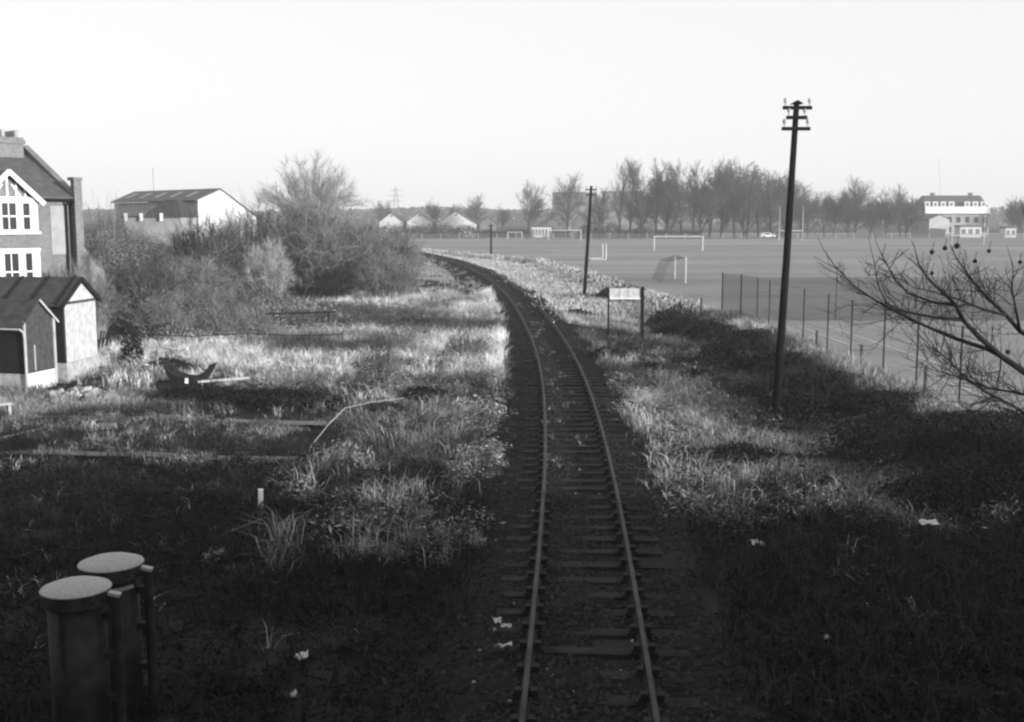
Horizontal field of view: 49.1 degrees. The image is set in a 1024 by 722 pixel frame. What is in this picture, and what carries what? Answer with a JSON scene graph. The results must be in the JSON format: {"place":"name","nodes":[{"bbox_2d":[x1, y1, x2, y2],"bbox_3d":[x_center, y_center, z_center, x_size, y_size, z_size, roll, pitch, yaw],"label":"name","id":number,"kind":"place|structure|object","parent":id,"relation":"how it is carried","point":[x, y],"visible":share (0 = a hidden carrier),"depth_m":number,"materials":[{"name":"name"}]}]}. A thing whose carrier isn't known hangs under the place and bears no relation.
{"place":"outdoors","nodes":[
{"label":"outdoors","id":0,"kind":"place"},
{"bbox_2d":[1,450,297,460],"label":"garden path","id":1,"kind":"structure","parent":0,"point":[90,453],"depth_m":28.13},
{"bbox_2d":[10,415,326,424],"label":"garden path","id":2,"kind":"structure","parent":0,"point":[263,421],"depth_m":33.00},
{"bbox_2d":[85,237,450,279],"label":"meadow","id":3,"kind":"structure","parent":0,"point":[425,275],"depth_m":122.38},
{"bbox_2d":[110,188,257,251],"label":"warehouse","id":4,"kind":"structure","parent":3,"relation":"on","point":[202,202],"depth_m":132.25,"materials":[{"name":"stone"}]},
{"bbox_2d":[0,219,1023,721],"bbox_3d":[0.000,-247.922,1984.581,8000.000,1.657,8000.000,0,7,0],"label":"ground","id":5,"kind":"structure","parent":0,"point":[322,673],"depth_m":18.66,"materials":[{"name":"soil"}]},
{"bbox_2d":[0,298,58,391],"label":"tool shed","id":6,"kind":"structure","parent":5,"relation":"on","point":[28,354],"depth_m":39.42,"materials":[{"name":"wood"}]},
{"bbox_2d":[0,275,101,383],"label":"garden shed","id":7,"kind":"structure","parent":5,"relation":"on","point":[69,302],"depth_m":41.68,"materials":[{"name":"wood"}]},
{"bbox_2d":[0,129,106,330],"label":"terraced house","id":8,"kind":"structure","parent":5,"relation":"on","point":[41,221],"depth_m":50.97,"materials":[{"name":"brick"}]},
{"bbox_2d":[0,202,17,229],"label":"window","id":9,"kind":"structure","parent":8,"relation":"in","point":[8,209],"depth_m":48.65,"materials":[{"name":"white paint"}]},
{"bbox_2d":[39,576,126,721],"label":"iron cylinder","id":10,"kind":"object","parent":5,"relation":"on","point":[81,653],"visible":1,"depth_m":12.29,"materials":[{"name":"paint"}]},
{"bbox_2d":[49,253,128,339],"bbox_3d":[-19.186,-2.982,50.341,3.908,4.155,3.977,5,9,33],"label":"bare bush","id":11,"kind":"object","parent":5,"relation":"on","point":[106,300],"visible":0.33,"depth_m":50.16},
{"bbox_2d":[77,552,158,721],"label":"iron cylinder","id":12,"kind":"object","parent":5,"relation":"on","point":[122,572],"visible":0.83,"depth_m":13.33,"materials":[{"name":"paint"}]},
{"bbox_2d":[82,202,176,302],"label":"scrub mound","id":13,"kind":"object","parent":5,"relation":"on","point":[109,258],"visible":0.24,"depth_m":67.31,"materials":[{"name":"grey plant"}]},
{"bbox_2d":[117,315,144,366],"bbox_3d":[-15.608,-0.971,45.875,1.154,2.517,1.071,0,7,0],"label":"dark shrub","id":14,"kind":"object","parent":5,"relation":"on","point":[129,348],"visible":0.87,"depth_m":45.76,"materials":[{"name":"black plant"}]},
{"bbox_2d":[83,195,179,297],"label":"scrub mound","id":15,"kind":"object","parent":5,"relation":"on","point":[147,239],"visible":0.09,"depth_m":83.85,"materials":[{"name":"grey plant"}]},
{"bbox_2d":[83,204,180,270],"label":"bare bush","id":16,"kind":"object","parent":5,"relation":"on","point":[94,233],"visible":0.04,"depth_m":91.07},
{"bbox_2d":[88,230,191,300],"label":"bare bush","id":17,"kind":"object","parent":5,"relation":"on","point":[155,258],"visible":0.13,"depth_m":74.91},
{"bbox_2d":[105,255,185,303],"bbox_3d":[-21.235,-4.622,64.099,5.414,3.000,5.624,0,7,0],"label":"bare bush","id":18,"kind":"object","parent":5,"relation":"on","point":[134,276],"visible":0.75,"depth_m":63.49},
{"bbox_2d":[112,292,202,338],"bbox_3d":[-17.093,-2.187,55.084,4.560,2.649,4.578,-7,10,-42],"label":"bare bush","id":19,"kind":"object","parent":5,"relation":"on","point":[154,316],"visible":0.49,"depth_m":54.72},
{"bbox_2d":[120,200,198,264],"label":"lean to annexe","id":20,"kind":"structure","parent":5,"relation":"on","point":[164,208],"depth_m":117.24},
{"bbox_2d":[114,274,207,325],"bbox_3d":[-18.385,-3.173,58.515,5.254,2.814,5.090,5,9,34],"label":"scrub mound","id":21,"kind":"object","parent":5,"relation":"on","point":[134,303],"visible":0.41,"depth_m":58.26,"materials":[{"name":"grey plant"}]},
{"bbox_2d":[123,308,212,348],"bbox_3d":[-16.136,-1.552,52.768,4.337,1.868,4.091,0,7,0],"label":"scrub mound","id":22,"kind":"object","parent":5,"relation":"on","point":[171,328],"visible":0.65,"depth_m":52.34,"materials":[{"name":"grey plant"}]},
{"bbox_2d":[132,250,244,302],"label":"bare bush","id":23,"kind":"object","parent":5,"relation":"on","point":[197,277],"visible":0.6,"depth_m":71.71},
{"bbox_2d":[161,357,216,384],"bbox_3d":[-11.936,0.439,41.368,1.911,1.042,0.750,1,7,8],"label":"scrap trough","id":24,"kind":"object","parent":5,"relation":"on","point":[173,373],"visible":0.84,"depth_m":41.15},
{"bbox_2d":[140,204,243,279],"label":"bare bush","id":25,"kind":"object","parent":5,"relation":"on","point":[178,239],"visible":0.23,"depth_m":94.64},
{"bbox_2d":[0,373,390,476],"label":"garden weeds","id":26,"kind":"object","parent":5,"relation":"on","point":[134,396],"visible":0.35,"depth_m":32.24,"materials":[{"name":"grey plant"}]},
{"bbox_2d":[143,378,256,404],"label":"bramble patch","id":27,"kind":"object","parent":5,"relation":"on","point":[190,392],"visible":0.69,"depth_m":37.04,"materials":[{"name":"black plant"}]},
{"bbox_2d":[160,280,259,323],"bbox_3d":[-17.151,-3.242,62.975,5.936,2.866,6.138,4,8,27],"label":"bare bush","id":28,"kind":"object","parent":5,"relation":"on","point":[213,296],"visible":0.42,"depth_m":62.76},
{"bbox_2d":[174,235,259,299],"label":"scrub mound","id":29,"kind":"object","parent":5,"relation":"on","point":[231,261],"visible":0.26,"depth_m":80.53,"materials":[{"name":"grey plant"}]},
{"bbox_2d":[186,301,285,338],"bbox_3d":[-13.906,-1.968,55.635,5.317,2.313,5.476,0,7,0],"label":"bare bush","id":30,"kind":"object","parent":5,"relation":"on","point":[220,321],"visible":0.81,"depth_m":55.17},
{"bbox_2d":[199,206,292,295],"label":"scrub mound","id":31,"kind":"object","parent":5,"relation":"on","point":[239,246],"visible":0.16,"depth_m":85.01,"materials":[{"name":"grey plant"}]},
{"bbox_2d":[190,187,304,291],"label":"bare bush","id":32,"kind":"object","parent":5,"relation":"on","point":[242,225],"visible":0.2,"depth_m":88.47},
{"bbox_2d":[206,283,288,320],"bbox_3d":[-15.226,-3.358,64.760,5.487,2.516,4.738,0,7,0],"label":"scrub mound","id":33,"kind":"object","parent":5,"relation":"on","point":[264,306],"visible":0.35,"depth_m":64.16,"materials":[{"name":"grey plant"}]},
{"bbox_2d":[0,363,512,721],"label":"weeds","id":34,"kind":"object","parent":5,"relation":"on","point":[61,401],"visible":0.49,"depth_m":22.93,"materials":[{"name":"grey plant"}]},
{"bbox_2d":[233,235,300,299],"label":"bare bush","id":35,"kind":"object","parent":5,"relation":"on","point":[271,270],"visible":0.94,"depth_m":78.79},
{"bbox_2d":[200,379,345,410],"bbox_3d":[-7.710,1.080,36.024,5.026,0.910,2.059,0,7,0],"label":"bramble patch","id":36,"kind":"object","parent":5,"relation":"on","point":[257,397],"visible":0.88,"depth_m":35.71,"materials":[{"name":"grey plant"}]},
{"bbox_2d":[239,276,307,312],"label":"scrub mound","id":37,"kind":"object","parent":5,"relation":"on","point":[280,302],"visible":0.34,"depth_m":69.62,"materials":[{"name":"grey plant"}]},
{"bbox_2d":[82,293,498,384],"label":"meadow clumps","id":38,"kind":"object","parent":5,"relation":"on","point":[285,327],"visible":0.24,"depth_m":55.25,"materials":[{"name":"grey plant"}]},
{"bbox_2d":[78,285,516,408],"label":"bleached grass","id":39,"kind":"structure","parent":5,"relation":"on","point":[338,354],"depth_m":50.22,"materials":[{"name":"plant"}]},
{"bbox_2d":[94,318,504,497],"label":"dark weed clumps","id":40,"kind":"object","parent":5,"relation":"on","point":[269,464],"visible":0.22,"depth_m":31.67,"materials":[{"name":"grey plant"}]},
{"bbox_2d":[124,252,496,307],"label":"verge grass","id":41,"kind":"structure","parent":5,"relation":"on","point":[433,266],"depth_m":101.16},
{"bbox_2d":[250,146,375,288],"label":"bare tree","id":42,"kind":"object","parent":5,"relation":"on","point":[330,186],"visible":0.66,"depth_m":88.98,"materials":[{"name":"plant"}]},
{"bbox_2d":[238,186,394,297],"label":"bare bush","id":43,"kind":"object","parent":5,"relation":"on","point":[326,260],"visible":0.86,"depth_m":83.88,"materials":[{"name":"plant"}]},
{"bbox_2d":[202,354,518,562],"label":"weed clumps","id":44,"kind":"object","parent":5,"relation":"on","point":[497,452],"visible":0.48,"depth_m":26.14,"materials":[{"name":"grey plant"}]},
{"bbox_2d":[221,389,519,575],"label":"dead stalks","id":45,"kind":"object","parent":5,"relation":"on","point":[436,432],"visible":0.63,"depth_m":25.14,"materials":[{"name":"grey plant"}]},
{"bbox_2d":[335,396,421,421],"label":"bramble patch","id":46,"kind":"object","parent":5,"relation":"on","point":[384,406],"visible":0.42,"depth_m":33.53,"materials":[{"name":"grey plant"}]},
{"bbox_2d":[345,331,421,392],"bbox_3d":[-4.482,0.033,38.920,2.922,2.233,2.488,0,7,0],"label":"scrub bush","id":47,"kind":"object","parent":5,"relation":"on","point":[378,365],"visible":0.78,"depth_m":38.76,"materials":[{"name":"grey plant"}]},
{"bbox_2d":[332,211,436,293],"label":"bare bush","id":48,"kind":"object","parent":5,"relation":"on","point":[382,241],"visible":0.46,"depth_m":86.73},
{"bbox_2d":[348,245,430,300],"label":"bare bush","id":49,"kind":"object","parent":5,"relation":"on","point":[374,284],"visible":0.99,"depth_m":80.53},
{"bbox_2d":[397,381,453,403],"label":"bramble patch","id":50,"kind":"object","parent":5,"relation":"on","point":[423,388],"visible":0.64,"depth_m":36.72,"materials":[{"name":"grey plant"}]},
{"bbox_2d":[443,324,493,359],"bbox_3d":[-1.889,-0.705,47.139,2.309,1.836,2.423,0,7,0],"label":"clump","id":51,"kind":"object","parent":5,"relation":"on","point":[478,345],"visible":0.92,"depth_m":47.09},
{"bbox_2d":[0,481,966,651],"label":"dead stems","id":52,"kind":"object","parent":5,"relation":"on","point":[333,516],"visible":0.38,"depth_m":19.92,"materials":[{"name":"grey plant"}]},
{"bbox_2d":[0,433,1023,721],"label":"dark ground growth","id":53,"kind":"object","parent":5,"relation":"on","point":[250,683],"visible":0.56,"depth_m":17.77,"materials":[{"name":"black plant"}]},
{"bbox_2d":[83,204,1023,225],"bbox_3d":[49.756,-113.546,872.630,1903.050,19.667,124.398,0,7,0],"label":"distant wood","id":54,"kind":"object","parent":5,"relation":"on","point":[996,219],"visible":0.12,"depth_m":833.04,"materials":[{"name":"plant"}]},
{"bbox_2d":[552,192,596,229],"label":"flat block","id":55,"kind":"structure","parent":5,"relation":"on","point":[583,208],"depth_m":515.15,"materials":[{"name":"grey concrete"}]},
{"bbox_2d":[416,248,746,328],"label":"verge grass","id":56,"kind":"structure","parent":5,"relation":"on","point":[525,271],"depth_m":96.02,"materials":[{"name":"plant"}]},
{"bbox_2d":[341,253,835,721],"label":"ballast bed","id":57,"kind":"object","parent":5,"relation":"on","point":[474,633],"visible":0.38,"depth_m":16.26,"materials":[{"name":"gravel"}]},
{"bbox_2d":[376,246,700,721],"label":"railway track","id":58,"kind":"structure","parent":57,"relation":"on","point":[651,699],"depth_m":19.69,"materials":[{"name":"metal"}]},
{"bbox_2d":[602,191,639,229],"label":"flat block","id":59,"kind":"structure","parent":5,"relation":"on","point":[624,222],"depth_m":515.79,"materials":[{"name":"grey concrete"}]},
{"bbox_2d":[606,287,643,340],"bbox_3d":[5.550,-2.147,55.167,1.880,3.013,0.170,0,7,0],"label":"trackside board","id":60,"kind":"object","parent":5,"relation":"on","point":[624,293],"visible":0.9,"depth_m":55.00,"materials":[{"name":"wood"}]},
{"bbox_2d":[644,295,699,330],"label":"bramble patch","id":61,"kind":"object","parent":5,"relation":"on","point":[667,315],"visible":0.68,"depth_m":60.81,"materials":[{"name":"black plant"}]},
{"bbox_2d":[680,312,741,341],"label":"bramble patch","id":62,"kind":"object","parent":5,"relation":"on","point":[702,328],"visible":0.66,"depth_m":54.69,"materials":[{"name":"black plant"}]},
{"bbox_2d":[694,327,770,363],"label":"bramble patch","id":63,"kind":"object","parent":5,"relation":"on","point":[733,346],"visible":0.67,"depth_m":47.90,"materials":[{"name":"black plant"}]},
{"bbox_2d":[659,436,808,464],"bbox_3d":[5.398,2.244,27.722,4.026,0.746,1.762,0,7,0],"label":"bramble patch","id":64,"kind":"object","parent":5,"relation":"on","point":[742,446],"visible":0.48,"depth_m":27.55,"materials":[{"name":"black plant"}]},
{"bbox_2d":[715,321,785,345],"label":"bramble patch","id":65,"kind":"object","parent":5,"relation":"on","point":[742,333],"visible":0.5,"depth_m":50.40,"materials":[{"name":"black plant"}]},
{"bbox_2d":[555,302,973,543],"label":"rough grass","id":66,"kind":"structure","parent":5,"relation":"on","point":[616,325],"depth_m":32.51,"materials":[{"name":"plant"}]},
{"bbox_2d":[725,369,821,407],"bbox_3d":[8.782,0.853,37.185,3.311,1.113,3.053,-4,8,-26],"label":"bramble patch","id":67,"kind":"object","parent":5,"relation":"on","point":[766,386],"visible":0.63,"depth_m":36.99,"materials":[{"name":"black plant"}]},
{"bbox_2d":[732,416,816,437],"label":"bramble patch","id":68,"kind":"object","parent":5,"relation":"on","point":[784,427],"visible":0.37,"depth_m":31.35,"materials":[{"name":"black plant"}]},
{"bbox_2d":[728,342,830,373],"bbox_3d":[10.574,-0.193,43.938,4.069,1.132,3.696,0,7,0],"label":"bramble patch","id":69,"kind":"object","parent":5,"relation":"on","point":[757,359],"visible":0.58,"depth_m":43.42,"materials":[{"name":"black plant"}]},
{"bbox_2d":[771,98,811,421],"bbox_3d":[8.195,-2.717,33.167,0.971,9.918,0.475,-1,7,-11],"label":"telegraph pole","id":70,"kind":"object","parent":5,"relation":"on","point":[781,330],"visible":0.98,"depth_m":32.96,"materials":[{"name":"wood"}]},
{"bbox_2d":[573,326,1023,538],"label":"bank weed clumps","id":71,"kind":"object","parent":5,"relation":"on","point":[614,335],"visible":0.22,"depth_m":27.79,"materials":[{"name":"grey plant"}]},
{"bbox_2d":[573,316,1023,527],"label":"dark bank growth","id":72,"kind":"object","parent":5,"relation":"on","point":[685,356],"visible":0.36,"depth_m":30.58,"materials":[{"name":"grey plant"}]},
{"bbox_2d":[758,377,864,426],"bbox_3d":[9.229,1.230,33.934,3.622,1.270,2.713,0,7,0],"label":"bramble patch","id":73,"kind":"object","parent":5,"relation":"on","point":[820,405],"visible":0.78,"depth_m":33.56,"materials":[{"name":"black plant"}]},
{"bbox_2d":[760,358,869,399],"bbox_3d":[10.324,0.521,38.373,3.883,1.105,4.641,3,8,25],"label":"bramble patch","id":74,"kind":"object","parent":5,"relation":"on","point":[811,375],"visible":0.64,"depth_m":37.84,"materials":[{"name":"black plant"}]},
{"bbox_2d":[652,427,1023,721],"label":"shaded weeds","id":75,"kind":"object","parent":5,"relation":"on","point":[942,666],"visible":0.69,"depth_m":17.61,"materials":[{"name":"black plant"}]},
{"bbox_2d":[783,439,929,472],"bbox_3d":[8.281,2.412,27.547,4.218,0.813,1.888,0,7,0],"label":"bramble patch","id":76,"kind":"object","parent":5,"relation":"on","point":[845,457],"visible":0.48,"depth_m":27.39,"materials":[{"name":"black plant"}]},
{"bbox_2d":[702,307,1018,429],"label":"fence foot grass","id":77,"kind":"structure","parent":5,"relation":"on","point":[878,376],"depth_m":38.38,"materials":[{"name":"plant"}]},
{"bbox_2d":[721,272,1023,402],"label":"court fence","id":78,"kind":"object","parent":5,"relation":"on","point":[814,302],"visible":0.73,"depth_m":60.75,"materials":[{"name":"metal"}]},
{"bbox_2d":[832,383,945,416],"bbox_3d":[11.296,1.075,33.469,3.494,0.817,3.356,0,7,0],"label":"bramble patch","id":79,"kind":"object","parent":5,"relation":"on","point":[864,398],"visible":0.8,"depth_m":33.18,"materials":[{"name":"black plant"}]},
{"bbox_2d":[764,321,1023,427],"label":"tennis court","id":80,"kind":"object","parent":5,"relation":"on","point":[869,332],"visible":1,"depth_m":48.61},
{"bbox_2d":[815,203,1023,440],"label":"seedball tree","id":81,"kind":"object","parent":5,"relation":"on","point":[965,375],"visible":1,"depth_m":14.96,"materials":[{"name":"black plant"}]},
{"bbox_2d":[820,395,1023,461],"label":"bramble patch","id":82,"kind":"object","parent":5,"relation":"on","point":[892,425],"visible":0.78,"depth_m":28.38,"materials":[{"name":"black plant"}]},
{"bbox_2d":[868,449,1023,520],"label":"bramble patch","id":83,"kind":"object","parent":5,"relation":"on","point":[935,476],"visible":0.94,"depth_m":23.67,"materials":[{"name":"black plant"}]},
{"bbox_2d":[899,401,1023,444],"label":"bramble patch","id":84,"kind":"object","parent":5,"relation":"on","point":[1013,416],"visible":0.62,"depth_m":28.62,"materials":[{"name":"black plant"}]},
{"bbox_2d":[0,0,1023,218],"label":"sky","id":85,"kind":"structure","parent":0,"point":[447,102],"materials":[{"name":"white"}]},
{"bbox_2d":[374,233,1023,434],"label":"playing field","id":86,"kind":"structure","parent":0,"point":[632,258],"depth_m":143.75,"materials":[{"name":"plant"}]},
{"bbox_2d":[436,211,477,236],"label":"tent","id":87,"kind":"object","parent":86,"relation":"on","point":[456,218],"visible":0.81,"depth_m":321.55,"materials":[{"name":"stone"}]},
{"bbox_2d":[516,179,553,238],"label":"bare tree","id":88,"kind":"object","parent":86,"relation":"on","point":[536,208],"visible":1,"depth_m":302.07,"materials":[{"name":"grey plant"}]},
{"bbox_2d":[543,171,586,237],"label":"bare tree","id":89,"kind":"object","parent":86,"relation":"on","point":[570,192],"visible":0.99,"depth_m":313.41,"materials":[{"name":"grey plant"}]},
{"bbox_2d":[580,185,616,229],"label":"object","id":90,"kind":"object","parent":86,"relation":"on","point":[599,213],"visible":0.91,"depth_m":322.51,"materials":[{"name":"grey plant"}]},
{"bbox_2d":[606,159,640,237],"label":"poplar tree","id":91,"kind":"object","parent":86,"relation":"on","point":[618,210],"visible":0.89,"depth_m":309.07,"materials":[{"name":"grey plant"}]},
{"bbox_2d":[621,158,654,233],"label":"poplar tree","id":92,"kind":"object","parent":86,"relation":"on","point":[636,204],"visible":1,"depth_m":305.96,"materials":[{"name":"grey plant"}]},
{"bbox_2d":[646,157,670,231],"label":"poplar tree","id":93,"kind":"object","parent":86,"relation":"on","point":[656,187],"visible":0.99,"depth_m":309.66,"materials":[{"name":"grey plant"}]},
{"bbox_2d":[641,171,692,230],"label":"bushy tree","id":94,"kind":"object","parent":86,"relation":"on","point":[673,217],"visible":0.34,"depth_m":321.42,"materials":[{"name":"grey plant"}]},
{"bbox_2d":[336,233,1023,238],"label":"boundary fence","id":95,"kind":"object","parent":86,"relation":"on","point":[721,235],"visible":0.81,"depth_m":298.20,"materials":[{"name":"metal"}]},
{"bbox_2d":[664,157,695,234],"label":"poplar tree","id":96,"kind":"object","parent":86,"relation":"on","point":[674,176],"visible":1,"depth_m":306.76,"materials":[{"name":"grey plant"}]},
{"bbox_2d":[678,167,737,232],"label":"bushy tree","id":97,"kind":"object","parent":86,"relation":"on","point":[699,217],"visible":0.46,"depth_m":316.18,"materials":[{"name":"grey plant"}]},
{"bbox_2d":[697,159,734,237],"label":"poplar tree","id":98,"kind":"object","parent":86,"relation":"on","point":[714,200],"visible":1,"depth_m":304.36,"materials":[{"name":"grey plant"}]},
{"bbox_2d":[698,155,753,236],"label":"bushy tree","id":99,"kind":"object","parent":86,"relation":"on","point":[729,216],"visible":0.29,"depth_m":318.40,"materials":[{"name":"grey plant"}]},
{"bbox_2d":[714,161,744,237],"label":"poplar tree","id":100,"kind":"object","parent":86,"relation":"on","point":[732,187],"visible":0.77,"depth_m":308.51,"materials":[{"name":"grey plant"}]},
{"bbox_2d":[731,163,766,237],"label":"poplar tree","id":101,"kind":"object","parent":86,"relation":"on","point":[750,196],"visible":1,"depth_m":303.19,"materials":[{"name":"grey plant"}]},
{"bbox_2d":[735,168,797,237],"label":"bushy tree","id":102,"kind":"object","parent":86,"relation":"on","point":[766,230],"visible":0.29,"depth_m":318.18,"materials":[{"name":"grey plant"}]},
{"bbox_2d":[760,170,786,234],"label":"poplar tree","id":103,"kind":"object","parent":86,"relation":"on","point":[772,209],"visible":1,"depth_m":307.86,"materials":[{"name":"grey plant"}]},
{"bbox_2d":[777,182,822,233],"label":"bare tree","id":104,"kind":"object","parent":86,"relation":"on","point":[806,205],"visible":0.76,"depth_m":315.97,"materials":[{"name":"grey plant"}]},
{"bbox_2d":[819,189,855,236],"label":"bushy tree","id":105,"kind":"object","parent":86,"relation":"on","point":[836,218],"visible":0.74,"depth_m":327.88,"materials":[{"name":"grey plant"}]},
{"bbox_2d":[836,174,884,235],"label":"bare tree","id":106,"kind":"object","parent":86,"relation":"on","point":[855,194],"visible":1,"depth_m":320.17,"materials":[{"name":"grey plant"}]},
{"bbox_2d":[865,191,901,236],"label":"bushy tree","id":107,"kind":"object","parent":86,"relation":"on","point":[888,214],"visible":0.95,"depth_m":326.04,"materials":[{"name":"grey plant"}]},
{"bbox_2d":[911,215,951,236],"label":"annexe","id":108,"kind":"structure","parent":86,"relation":"on","point":[937,225],"depth_m":328.19,"materials":[{"name":"paint"}]},
{"bbox_2d":[910,193,992,235],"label":"dormered block","id":109,"kind":"structure","parent":86,"relation":"on","point":[970,209],"depth_m":341.91,"materials":[{"name":"paint"}]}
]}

